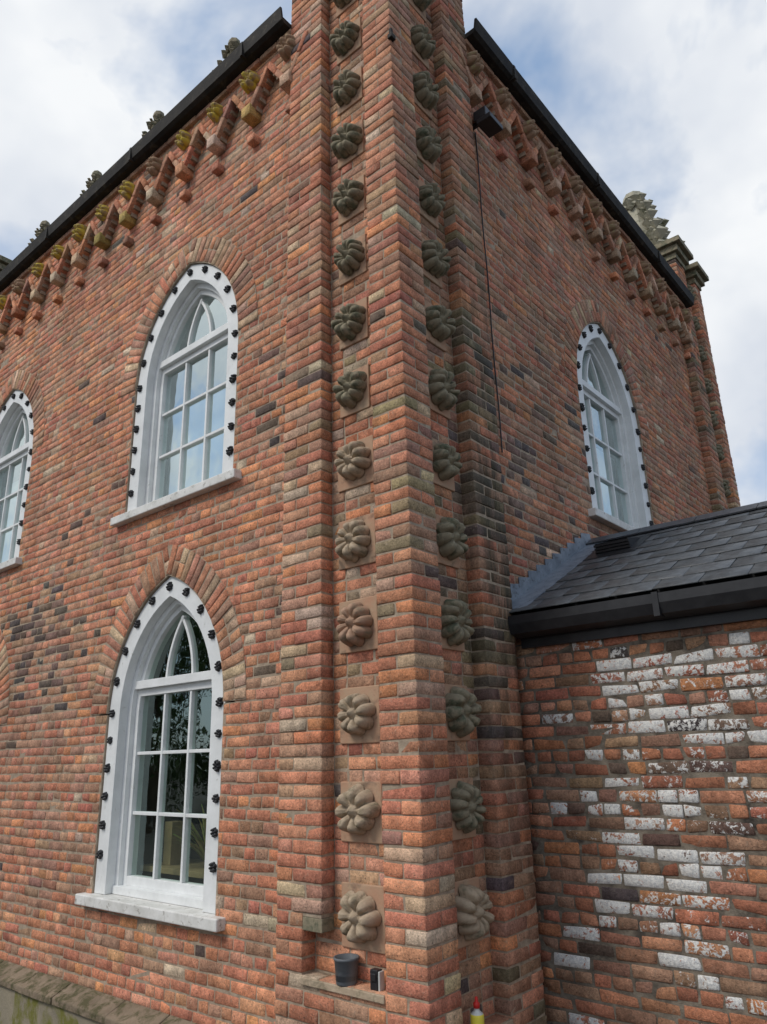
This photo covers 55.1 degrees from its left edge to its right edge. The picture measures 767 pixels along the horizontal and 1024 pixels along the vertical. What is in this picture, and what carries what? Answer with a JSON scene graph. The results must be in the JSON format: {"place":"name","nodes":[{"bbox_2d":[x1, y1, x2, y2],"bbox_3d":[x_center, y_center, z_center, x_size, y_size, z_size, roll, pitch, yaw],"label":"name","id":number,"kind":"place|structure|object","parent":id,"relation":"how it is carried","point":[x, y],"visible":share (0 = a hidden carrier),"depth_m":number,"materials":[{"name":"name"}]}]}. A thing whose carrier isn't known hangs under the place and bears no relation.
{"place":"outdoors","nodes":[
{"label":"outdoors","id":0,"kind":"place"},
{"bbox_2d":[0,0,766,505],"label":"sky","id":1,"kind":"structure","parent":0,"point":[666,100],"materials":[{"name":"white"}]},
{"label":"ground","id":2,"kind":"structure","parent":0,"visible":0},
{"bbox_2d":[0,986,100,1023],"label":"plinth","id":3,"kind":"structure","parent":2,"relation":"on","point":[16,1007],"depth_m":5.51,"materials":[{"name":"stone"}]},
{"bbox_2d":[0,959,196,1023],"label":"plinth coping","id":4,"kind":"object","parent":3,"relation":"on","point":[92,1004],"visible":1,"depth_m":5.21,"materials":[{"name":"stone"}]},
{"bbox_2d":[140,821,204,878],"bbox_3d":[-1.337,2.551,5.607,1.100,0.350,0.450,-16,-23,38],"label":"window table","id":5,"kind":"object","parent":2,"relation":"on","point":[171,864],"depth_m":5.71,"materials":[{"name":"wood"}]},
{"bbox_2d":[153,804,205,862],"bbox_3d":[-1.353,2.407,5.549,1.296,0.426,0.619,-16,-23,38],"label":"house plant","id":6,"kind":"object","parent":5,"relation":"on","point":[200,850],"visible":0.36,"depth_m":5.53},
{"bbox_2d":[136,614,211,883],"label":"interior partitions","id":7,"kind":"object","parent":2,"relation":"on","point":[176,767],"depth_m":7.49,"materials":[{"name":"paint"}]},
{"bbox_2d":[0,0,740,1023],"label":"brickwork","id":8,"kind":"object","parent":2,"relation":"on","point":[670,360],"visible":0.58,"depth_m":5.48,"materials":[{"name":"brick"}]},
{"bbox_2d":[0,295,6,309],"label":"eave boss","id":9,"kind":"object","parent":8,"relation":"attached to","point":[3,299],"visible":0.98,"depth_m":9.56,"materials":[{"name":"stone"}]},
{"bbox_2d":[0,255,11,271],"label":"pier cap","id":10,"kind":"object","parent":8,"relation":"on","point":[4,262],"depth_m":10.63,"materials":[{"name":"stone"}]},
{"bbox_2d":[0,557,22,572],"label":"window sill","id":11,"kind":"structure","parent":8,"relation":"attached to","point":[11,563],"depth_m":7.71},
{"bbox_2d":[0,390,33,559],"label":"window casing","id":12,"kind":"object","parent":8,"relation":"attached to","point":[12,416],"depth_m":8.72,"materials":[{"name":"wood"}]},
{"bbox_2d":[0,414,28,562],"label":"window glass","id":13,"kind":"object","parent":12,"relation":"in","point":[9,516],"visible":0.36,"depth_m":8.68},
{"bbox_2d":[11,279,24,294],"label":"eave boss","id":14,"kind":"object","parent":8,"relation":"attached to","point":[18,286],"visible":0.99,"depth_m":9.25,"materials":[{"name":"brown stone"}]},
{"bbox_2d":[31,263,43,277],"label":"eave boss","id":15,"kind":"object","parent":8,"relation":"attached to","point":[38,268],"visible":1,"depth_m":8.95,"materials":[{"name":"stone"}]},
{"bbox_2d":[51,245,63,259],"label":"eave boss","id":16,"kind":"object","parent":8,"relation":"attached to","point":[57,251],"visible":0.99,"depth_m":8.64,"materials":[{"name":"stone"}]},
{"bbox_2d":[71,223,86,241],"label":"eave boss","id":17,"kind":"object","parent":8,"relation":"attached to","point":[78,232],"visible":1,"depth_m":8.34,"materials":[{"name":"stone"}]},
{"bbox_2d":[95,204,108,220],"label":"eave boss","id":18,"kind":"object","parent":8,"relation":"attached to","point":[102,211],"visible":0.99,"depth_m":8.04,"materials":[{"name":"stone"}]},
{"bbox_2d":[118,180,134,200],"bbox_3d":[-2.720,-3.407,7.766,0.105,0.200,0.186,19,10,-47],"label":"eave boss","id":19,"kind":"object","parent":8,"relation":"attached to","point":[126,191],"visible":0.99,"depth_m":7.73,"materials":[{"name":"stone"}]},
{"bbox_2d":[75,892,225,931],"bbox_3d":[-1.614,2.759,5.118,1.720,0.073,0.210,-16,-23,38],"label":"window sill","id":20,"kind":"structure","parent":8,"relation":"attached to","point":[191,917],"depth_m":4.97,"materials":[{"name":"stone"}]},
{"bbox_2d":[146,157,161,175],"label":"eave boss","id":21,"kind":"object","parent":8,"relation":"attached to","point":[153,165],"visible":0.99,"depth_m":7.44,"materials":[{"name":"brown stone"}]},
{"bbox_2d":[94,576,229,913],"bbox_3d":[-1.592,1.638,5.557,1.492,2.325,0.200,-16,-23,38],"label":"window casing","id":22,"kind":"object","parent":8,"relation":"attached to","point":[163,617],"depth_m":5.65,"materials":[{"name":"wood"}]},
{"bbox_2d":[196,604,203,614],"bbox_3d":[-1.367,0.724,5.480,0.071,0.079,0.035,-14,-22,38],"label":"casing rosette","id":23,"kind":"object","parent":22,"relation":"attached to","point":[200,610],"visible":1,"depth_m":5.47,"materials":[{"name":"black metal"}]},
{"bbox_2d":[208,630,214,638],"bbox_3d":[-1.248,0.884,5.325,0.072,0.070,0.034,-16,-23,38],"label":"casing rosette","id":24,"kind":"object","parent":22,"relation":"attached to","point":[211,634],"visible":1,"depth_m":5.32,"materials":[{"name":"black metal"}]},
{"bbox_2d":[208,862,216,872],"bbox_3d":[-1.111,2.305,4.771,0.066,0.069,0.033,-17,-24,38],"label":"casing rosette","id":25,"kind":"object","parent":22,"relation":"attached to","point":[212,867],"visible":1,"depth_m":4.76,"materials":[{"name":"black metal"}]},
{"bbox_2d":[210,827,217,837],"bbox_3d":[-1.117,2.108,4.837,0.065,0.066,0.031,-17,-24,38],"label":"casing rosette","id":26,"kind":"object","parent":22,"relation":"attached to","point":[214,832],"visible":1,"depth_m":4.83,"materials":[{"name":"black metal"}]},
{"bbox_2d":[212,759,220,771],"bbox_3d":[-1.130,1.714,4.966,0.075,0.083,0.036,-43,-37,24],"label":"casing rosette","id":27,"kind":"object","parent":22,"relation":"attached to","point":[216,764],"visible":1,"depth_m":4.96,"materials":[{"name":"black metal"}]},
{"bbox_2d":[214,661,221,671],"bbox_3d":[-1.172,1.088,5.195,0.071,0.078,0.035,-28,-30,33],"label":"casing rosette","id":28,"kind":"object","parent":22,"relation":"attached to","point":[218,667],"visible":1,"depth_m":5.18,"materials":[{"name":"black metal"}]},
{"bbox_2d":[215,697,223,706],"bbox_3d":[-1.140,1.317,5.098,0.070,0.070,0.034,-17,-24,38],"label":"casing rosette","id":29,"kind":"object","parent":22,"relation":"attached to","point":[219,701],"visible":1,"depth_m":5.09,"materials":[{"name":"black metal"}]},
{"bbox_2d":[110,468,241,527],"bbox_3d":[-1.696,-0.079,6.056,1.720,0.073,0.210,-16,-23,38],"label":"window sill","id":30,"kind":"structure","parent":8,"relation":"attached to","point":[199,488],"depth_m":5.89,"materials":[{"name":"stone"}]},
{"bbox_2d":[127,264,237,511],"bbox_3d":[-1.673,-1.172,6.486,1.492,2.265,0.200,-16,-23,38],"label":"window casing","id":31,"kind":"object","parent":8,"relation":"attached to","point":[179,307],"depth_m":6.64,"materials":[{"name":"wood"}]},
{"bbox_2d":[159,297,227,498],"bbox_3d":[-1.635,-1.077,6.498,1.050,1.971,0.001,-16,-23,38],"label":"window glass","id":32,"kind":"object","parent":31,"relation":"in","point":[193,454],"visible":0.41,"depth_m":6.48,"materials":[{"name":"glass"}]},
{"bbox_2d":[226,446,233,455],"bbox_3d":[-1.193,-0.475,5.690,0.074,0.082,0.036,4,-10,42],"label":"casing rosette","id":33,"kind":"object","parent":31,"relation":"attached to","point":[229,451],"visible":1,"depth_m":5.68,"materials":[{"name":"black metal"}]},
{"bbox_2d":[175,130,191,150],"bbox_3d":[-1.960,-3.634,7.162,0.189,0.191,0.099,9,-7,43],"label":"eave boss","id":34,"kind":"object","parent":8,"relation":"attached to","point":[183,140],"visible":1,"depth_m":7.13,"materials":[{"name":"stone"}]},
{"bbox_2d":[206,102,222,122],"bbox_3d":[-1.583,-3.740,6.861,0.171,0.183,0.096,25,4,43],"label":"eave boss","id":35,"kind":"object","parent":8,"relation":"attached to","point":[215,112],"visible":1,"depth_m":6.83,"materials":[{"name":"stone"}]},
{"bbox_2d":[239,70,259,93],"bbox_3d":[-1.208,-3.847,6.556,0.209,0.192,0.104,19,0,43],"label":"eave boss","id":36,"kind":"object","parent":8,"relation":"attached to","point":[250,81],"visible":1,"depth_m":6.53,"materials":[{"name":"stone"}]},
{"bbox_2d":[276,34,294,61],"bbox_3d":[-0.833,-3.963,6.256,0.203,0.201,0.105,-3,-15,41],"label":"eave boss","id":37,"kind":"object","parent":8,"relation":"attached to","point":[285,47],"visible":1,"depth_m":6.22,"materials":[{"name":"brown stone"}]},
{"bbox_2d":[302,916,334,932],"bbox_3d":[-0.349,2.262,4.051,0.153,0.068,0.126,-16,-23,38],"label":"brick","id":38,"kind":"object","parent":8,"relation":"on","point":[318,925],"visible":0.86,"depth_m":4.00,"materials":[{"name":"stone"}]},
{"bbox_2d":[301,975,385,1003],"bbox_3d":[-0.182,2.465,3.816,0.587,0.035,0.122,-16,-23,38],"label":"corner pier ledge","id":39,"kind":"object","parent":8,"relation":"on","point":[354,992],"visible":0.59,"depth_m":3.75,"materials":[{"name":"stone"}]},
{"bbox_2d":[333,953,358,986],"bbox_3d":[-0.192,2.385,3.831,0.136,0.124,0.136,-16,-23,38],"label":"plastic pot","id":40,"kind":"object","parent":39,"relation":"on","point":[346,969],"visible":1,"depth_m":3.79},
{"bbox_2d":[370,968,384,991],"bbox_3d":[-0.033,2.354,3.701,0.063,0.093,0.050,-16,-23,38],"label":"doorbell camera","id":41,"kind":"object","parent":39,"relation":"on","point":[377,981],"visible":1,"depth_m":3.69,"materials":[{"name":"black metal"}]},
{"bbox_2d":[0,7,693,307],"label":"gutter","id":42,"kind":"object","parent":8,"relation":"on","point":[267,33],"visible":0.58,"depth_m":7.52,"materials":[{"name":"metal"}]},
{"bbox_2d":[45,42,660,263],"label":"gutter joints","id":43,"kind":"object","parent":42,"relation":"attached to","point":[244,58],"visible":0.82,"depth_m":7.64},
{"bbox_2d":[387,27,395,41],"bbox_3d":[0.058,-3.478,5.356,0.040,0.100,0.050,-16,-23,38],"label":"cable clip","id":44,"kind":"object","parent":8,"relation":"attached to","point":[391,36],"visible":1,"depth_m":5.34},
{"bbox_2d":[336,0,481,953],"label":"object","id":45,"kind":"object","parent":8,"relation":"on","point":[373,835],"visible":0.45,"depth_m":4.52,"materials":[{"name":"stone"}]},
{"bbox_2d":[333,0,350,7],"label":"carved flower","id":46,"kind":"object","parent":45,"relation":"attached to","point":[340,3],"visible":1,"depth_m":5.98,"materials":[{"name":"stone"}]},
{"bbox_2d":[329,20,359,55],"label":"carved flower","id":47,"kind":"object","parent":45,"relation":"attached to","point":[343,39],"visible":1,"depth_m":5.78,"materials":[{"name":"stone"}]},
{"bbox_2d":[333,69,359,105],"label":"carved flower","id":48,"kind":"object","parent":45,"relation":"attached to","point":[346,86],"visible":1,"depth_m":5.62,"materials":[{"name":"stone"}]},
{"bbox_2d":[331,123,362,158],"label":"carved flower","id":49,"kind":"object","parent":45,"relation":"attached to","point":[347,139],"visible":1,"depth_m":5.45,"materials":[{"name":"stone"}]},
{"bbox_2d":[331,303,364,340],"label":"carved flower","id":50,"kind":"object","parent":45,"relation":"attached to","point":[347,323],"visible":1,"depth_m":4.96,"materials":[{"name":"stone"}]},
{"bbox_2d":[332,179,363,215],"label":"carved flower","id":51,"kind":"object","parent":45,"relation":"attached to","point":[348,196],"visible":1,"depth_m":5.29,"materials":[{"name":"stone"}]},
{"bbox_2d":[333,239,363,275],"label":"carved flower","id":52,"kind":"object","parent":45,"relation":"attached to","point":[349,258],"visible":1,"depth_m":5.12,"materials":[{"name":"stone"}]},
{"bbox_2d":[333,371,365,408],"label":"carved flower","id":53,"kind":"object","parent":45,"relation":"attached to","point":[349,389],"visible":1,"depth_m":4.80,"materials":[{"name":"stone"}]},
{"bbox_2d":[334,441,370,480],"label":"carved flower","id":54,"kind":"object","parent":45,"relation":"attached to","point":[353,462],"visible":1,"depth_m":4.64,"materials":[{"name":"stone"}]},
{"bbox_2d":[335,520,370,562],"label":"carved flower","id":55,"kind":"object","parent":45,"relation":"attached to","point":[352,541],"visible":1,"depth_m":4.48,"materials":[{"name":"stone"}]},
{"bbox_2d":[336,602,372,646],"bbox_3d":[-0.189,0.666,4.344,0.259,0.271,0.106,20,1,43],"label":"carved flower","id":56,"kind":"object","parent":45,"relation":"attached to","point":[355,620],"visible":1,"depth_m":4.32,"materials":[{"name":"stone"}]},
{"bbox_2d":[337,693,374,735],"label":"carved flower","id":57,"kind":"object","parent":45,"relation":"attached to","point":[355,715],"visible":1,"depth_m":4.16,"materials":[{"name":"stone"}]},
{"bbox_2d":[335,784,379,834],"bbox_3d":[-0.165,1.629,4.026,0.281,0.257,0.110,-38,-35,27],"label":"carved flower","id":58,"kind":"object","parent":45,"relation":"attached to","point":[359,805],"visible":1,"depth_m":4.00,"materials":[{"name":"stone"}]},
{"bbox_2d":[338,890,380,942],"bbox_3d":[-0.154,2.134,3.865,0.272,0.249,0.107,20,1,43],"label":"carved flower","id":59,"kind":"object","parent":45,"relation":"attached to","point":[359,915],"visible":1,"depth_m":3.83,"materials":[{"name":"stone"}]},
{"bbox_2d":[410,24,435,58],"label":"carved flower","id":60,"kind":"object","parent":45,"relation":"attached to","point":[425,44],"visible":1,"depth_m":5.83,"materials":[{"name":"stone"}]},
{"bbox_2d":[414,0,431,10],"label":"carved flower","id":61,"kind":"object","parent":45,"relation":"attached to","point":[423,5],"visible":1,"depth_m":6.03,"materials":[{"name":"stone"}]},
{"bbox_2d":[413,71,438,109],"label":"carved flower","id":62,"kind":"object","parent":45,"relation":"attached to","point":[427,94],"visible":1,"depth_m":5.66,"materials":[{"name":"stone"}]},
{"bbox_2d":[415,126,441,162],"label":"carved flower","id":63,"kind":"object","parent":45,"relation":"attached to","point":[429,145],"visible":1,"depth_m":5.49,"materials":[{"name":"stone"}]},
{"bbox_2d":[419,183,445,217],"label":"carved flower","id":64,"kind":"object","parent":45,"relation":"attached to","point":[433,203],"visible":1,"depth_m":5.33,"materials":[{"name":"stone"}]},
{"bbox_2d":[421,240,450,277],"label":"carved flower","id":65,"kind":"object","parent":45,"relation":"attached to","point":[436,262],"visible":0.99,"depth_m":5.17,"materials":[{"name":"stone"}]},
{"bbox_2d":[425,305,455,341],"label":"carved flower","id":66,"kind":"object","parent":45,"relation":"attached to","point":[440,326],"visible":1,"depth_m":5.01,"materials":[{"name":"stone"}]},
{"bbox_2d":[428,369,459,410],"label":"carved flower","id":67,"kind":"object","parent":45,"relation":"attached to","point":[441,387],"visible":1,"depth_m":4.84,"materials":[{"name":"stone"}]},
{"bbox_2d":[432,443,462,480],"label":"carved flower","id":68,"kind":"object","parent":45,"relation":"attached to","point":[446,463],"visible":1,"depth_m":4.67,"materials":[{"name":"stone"}]},
{"bbox_2d":[436,517,468,560],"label":"carved flower","id":69,"kind":"object","parent":45,"relation":"attached to","point":[452,538],"visible":1,"depth_m":4.52,"materials":[{"name":"stone"}]},
{"bbox_2d":[440,599,474,645],"bbox_3d":[0.453,0.654,4.397,0.109,0.284,0.280,-16,7,38],"label":"carved flower","id":70,"kind":"object","parent":45,"relation":"attached to","point":[457,622],"visible":0.99,"depth_m":4.35,"materials":[{"name":"stone"}]},
{"bbox_2d":[445,686,481,737],"bbox_3d":[0.473,1.147,4.240,0.111,0.265,0.283,-16,-50,38],"label":"carved flower","id":71,"kind":"object","parent":45,"relation":"attached to","point":[462,708],"visible":1,"depth_m":4.19,"materials":[{"name":"stone"}]},
{"bbox_2d":[450,781,485,833],"bbox_3d":[0.482,1.632,4.081,0.101,0.260,0.264,-16,-60,38],"label":"carved flower","id":72,"kind":"object","parent":45,"relation":"attached to","point":[466,808],"visible":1,"depth_m":4.04,"materials":[{"name":"stone"}]},
{"bbox_2d":[455,884,494,940],"bbox_3d":[0.498,2.133,3.910,0.111,0.257,0.299,-16,-54,38],"label":"carved flower","id":73,"kind":"object","parent":45,"relation":"attached to","point":[475,919],"visible":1,"depth_m":3.87,"materials":[{"name":"stone"}]},
{"bbox_2d":[467,50,483,76],"bbox_3d":[0.811,-3.940,6.447,0.102,0.190,0.206,-16,-19,38],"label":"eave boss","id":74,"kind":"object","parent":8,"relation":"attached to","point":[475,64],"visible":0.99,"depth_m":6.41,"materials":[{"name":"brown stone"}]},
{"bbox_2d":[472,105,502,137],"bbox_3d":[0.849,-3.304,6.239,0.250,0.180,0.200,-16,-23,38],"label":"floodlight","id":75,"kind":"object","parent":8,"relation":"attached to","point":[488,123],"visible":0.86,"depth_m":6.18,"materials":[{"name":"black metal"}]},
{"bbox_2d":[475,132,502,452],"bbox_3d":[0.837,-1.864,5.907,0.010,3.000,0.021,-16,-23,38],"label":"cable","id":76,"kind":"object","parent":8,"relation":"attached to","point":[489,298],"visible":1,"depth_m":5.84,"materials":[{"name":"black metal"}]},
{"bbox_2d":[495,87,511,109],"bbox_3d":[1.121,-3.840,6.800,0.099,0.188,0.190,-16,-41,38],"label":"eave boss","id":77,"kind":"object","parent":8,"relation":"attached to","point":[503,98],"visible":1,"depth_m":6.76,"materials":[{"name":"brown stone"}]},
{"bbox_2d":[501,1018,513,1023],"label":"corner pier ledge","id":78,"kind":"object","parent":8,"relation":"on","point":[509,1021],"visible":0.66,"depth_m":3.85,"materials":[{"name":"stone"}]},
{"bbox_2d":[470,996,483,1023],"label":"cleaning bottle","id":79,"kind":"object","parent":78,"relation":"on","point":[477,1016],"visible":1,"depth_m":3.60,"materials":[{"name":"plastic"}]},
{"bbox_2d":[523,119,538,140],"bbox_3d":[1.439,-3.728,7.155,0.101,0.192,0.178,-16,-51,38],"label":"eave boss","id":80,"kind":"object","parent":8,"relation":"attached to","point":[531,131],"visible":1,"depth_m":7.12,"materials":[{"name":"brown stone"}]},
{"bbox_2d":[546,147,561,168],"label":"eave boss","id":81,"kind":"object","parent":8,"relation":"attached to","point":[554,158],"visible":0.99,"depth_m":7.47,"materials":[{"name":"brown stone"}]},
{"bbox_2d":[568,175,582,193],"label":"eave boss","id":82,"kind":"object","parent":8,"relation":"attached to","point":[576,183],"visible":1,"depth_m":7.83,"materials":[{"name":"brown stone"}]},
{"bbox_2d":[589,198,602,218],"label":"eave boss","id":83,"kind":"object","parent":8,"relation":"attached to","point":[595,204],"visible":1,"depth_m":8.18,"materials":[{"name":"brown stone"}]},
{"bbox_2d":[588,507,635,531],"bbox_3d":[2.320,0.205,7.072,0.210,0.073,1.720,-16,-23,38],"label":"gable window sill","id":84,"kind":"structure","parent":8,"relation":"attached to","point":[602,517],"depth_m":6.60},
{"bbox_2d":[607,220,620,239],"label":"eave boss","id":85,"kind":"object","parent":8,"relation":"attached to","point":[614,229],"visible":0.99,"depth_m":8.52,"materials":[{"name":"brown stone"}]},
{"bbox_2d":[577,324,651,528],"bbox_3d":[2.223,-0.888,7.492,0.200,2.265,1.492,-16,-23,38],"label":"gable window casing","id":86,"kind":"object","parent":8,"relation":"attached to","point":[617,405],"visible":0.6,"depth_m":7.74,"materials":[{"name":"wood"}]},
{"bbox_2d":[582,351,628,523],"bbox_3d":[2.184,-0.793,7.498,0.001,1.971,1.050,-16,-23,38],"label":"gable window glass","id":87,"kind":"object","parent":86,"relation":"in","point":[604,470],"visible":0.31,"depth_m":7.57,"materials":[{"name":"glass"}]},
{"bbox_2d":[625,242,635,257],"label":"eave boss","id":88,"kind":"object","parent":8,"relation":"attached to","point":[630,249],"visible":1,"depth_m":8.88,"materials":[{"name":"brown stone"}]},
{"bbox_2d":[641,261,651,276],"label":"eave boss","id":89,"kind":"object","parent":8,"relation":"attached to","point":[646,268],"visible":0.99,"depth_m":9.24,"materials":[{"name":"brown stone"}]},
{"bbox_2d":[655,278,666,293],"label":"eave boss","id":90,"kind":"object","parent":8,"relation":"attached to","point":[661,284],"visible":0.97,"depth_m":9.59,"materials":[{"name":"brown stone"}]},
{"bbox_2d":[669,295,678,308],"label":"eave boss","id":91,"kind":"object","parent":8,"relation":"attached to","point":[674,300],"visible":1,"depth_m":9.95,"materials":[{"name":"brown stone"}]},
{"bbox_2d":[654,235,708,290],"bbox_3d":[4.160,-3.675,11.455,1.335,0.503,1.335,-16,-23,38],"label":"pier cap","id":92,"kind":"object","parent":8,"relation":"on","point":[676,248],"visible":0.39,"depth_m":10.83,"materials":[{"name":"stone"}]},
{"bbox_2d":[681,309,692,323],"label":"eave boss","id":93,"kind":"object","parent":8,"relation":"attached to","point":[687,316],"visible":0.98,"depth_m":10.30,"materials":[{"name":"brown stone"}]},
{"bbox_2d":[508,501,766,1023],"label":"brick annex","id":94,"kind":"object","parent":2,"relation":"on","point":[641,655],"visible":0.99,"depth_m":4.17,"materials":[{"name":"red brick"}]},
{"bbox_3d":[-0.810,-3.124,11.194,8.170,0.900,7.450,-16,-23,38],"label":"main roof","id":95,"kind":"object","parent":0,"visible":0},
{"bbox_2d":[28,220,49,244],"bbox_3d":[-4.676,-3.574,10.068,0.540,0.998,0.535,-16,-23,38],"label":"parapet pinnacle","id":96,"kind":"object","parent":95,"relation":"on","point":[44,224],"visible":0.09,"depth_m":10.11,"materials":[{"name":"stone"}]},
{"bbox_2d":[80,170,101,195],"bbox_3d":[-3.633,-3.880,9.233,0.533,0.998,0.540,-16,-23,38],"label":"parapet pinnacle","id":97,"kind":"object","parent":95,"relation":"on","point":[96,175],"visible":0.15,"depth_m":9.28,"materials":[{"name":"stone"}]},
{"bbox_2d":[142,110,163,136],"bbox_3d":[-2.588,-4.186,8.400,0.540,0.998,0.529,-16,-23,38],"label":"parapet pinnacle","id":98,"kind":"object","parent":95,"relation":"on","point":[158,116],"visible":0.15,"depth_m":8.45,"materials":[{"name":"stone"}]},
{"bbox_2d":[212,37,239,70],"bbox_3d":[-1.547,-4.492,7.563,0.540,0.998,0.536,-16,-23,38],"label":"parapet pinnacle","id":99,"kind":"object","parent":95,"relation":"on","point":[233,44],"visible":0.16,"depth_m":7.60,"materials":[{"name":"stone"}]},
{"bbox_2d":[622,191,684,244],"bbox_3d":[4.100,-4.429,11.785,1.316,1.680,1.311,-16,-23,38],"label":"turret pinnacle","id":100,"kind":"object","parent":95,"relation":"on","point":[640,208],"visible":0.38,"depth_m":11.50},
{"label":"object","id":101,"kind":"object","parent":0,"visible":0},
{"bbox_2d":[693,316,700,330],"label":"carved flower","id":102,"kind":"object","parent":101,"relation":"attached to","point":[696,323],"visible":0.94,"depth_m":10.80,"materials":[{"name":"stone"}]},
{"bbox_2d":[698,345,706,362],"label":"carved flower","id":103,"kind":"object","parent":101,"relation":"attached to","point":[703,357],"visible":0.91,"depth_m":10.65,"materials":[{"name":"stone"}]},
{"bbox_2d":[704,378,712,393],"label":"carved flower","id":104,"kind":"object","parent":101,"relation":"attached to","point":[708,385],"visible":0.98,"depth_m":10.48,"materials":[{"name":"stone"}]},
{"bbox_2d":[710,411,718,427],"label":"carved flower","id":105,"kind":"object","parent":101,"relation":"attached to","point":[715,422],"visible":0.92,"depth_m":10.32,"materials":[{"name":"stone"}]},
{"bbox_2d":[716,444,724,461],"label":"carved flower","id":106,"kind":"object","parent":101,"relation":"attached to","point":[720,452],"visible":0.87,"depth_m":10.16,"materials":[{"name":"stone"}]},
{"bbox_2d":[723,479,731,496],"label":"carved flower","id":107,"kind":"object","parent":101,"relation":"attached to","point":[728,492],"visible":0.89,"depth_m":10.00,"materials":[{"name":"stone"}]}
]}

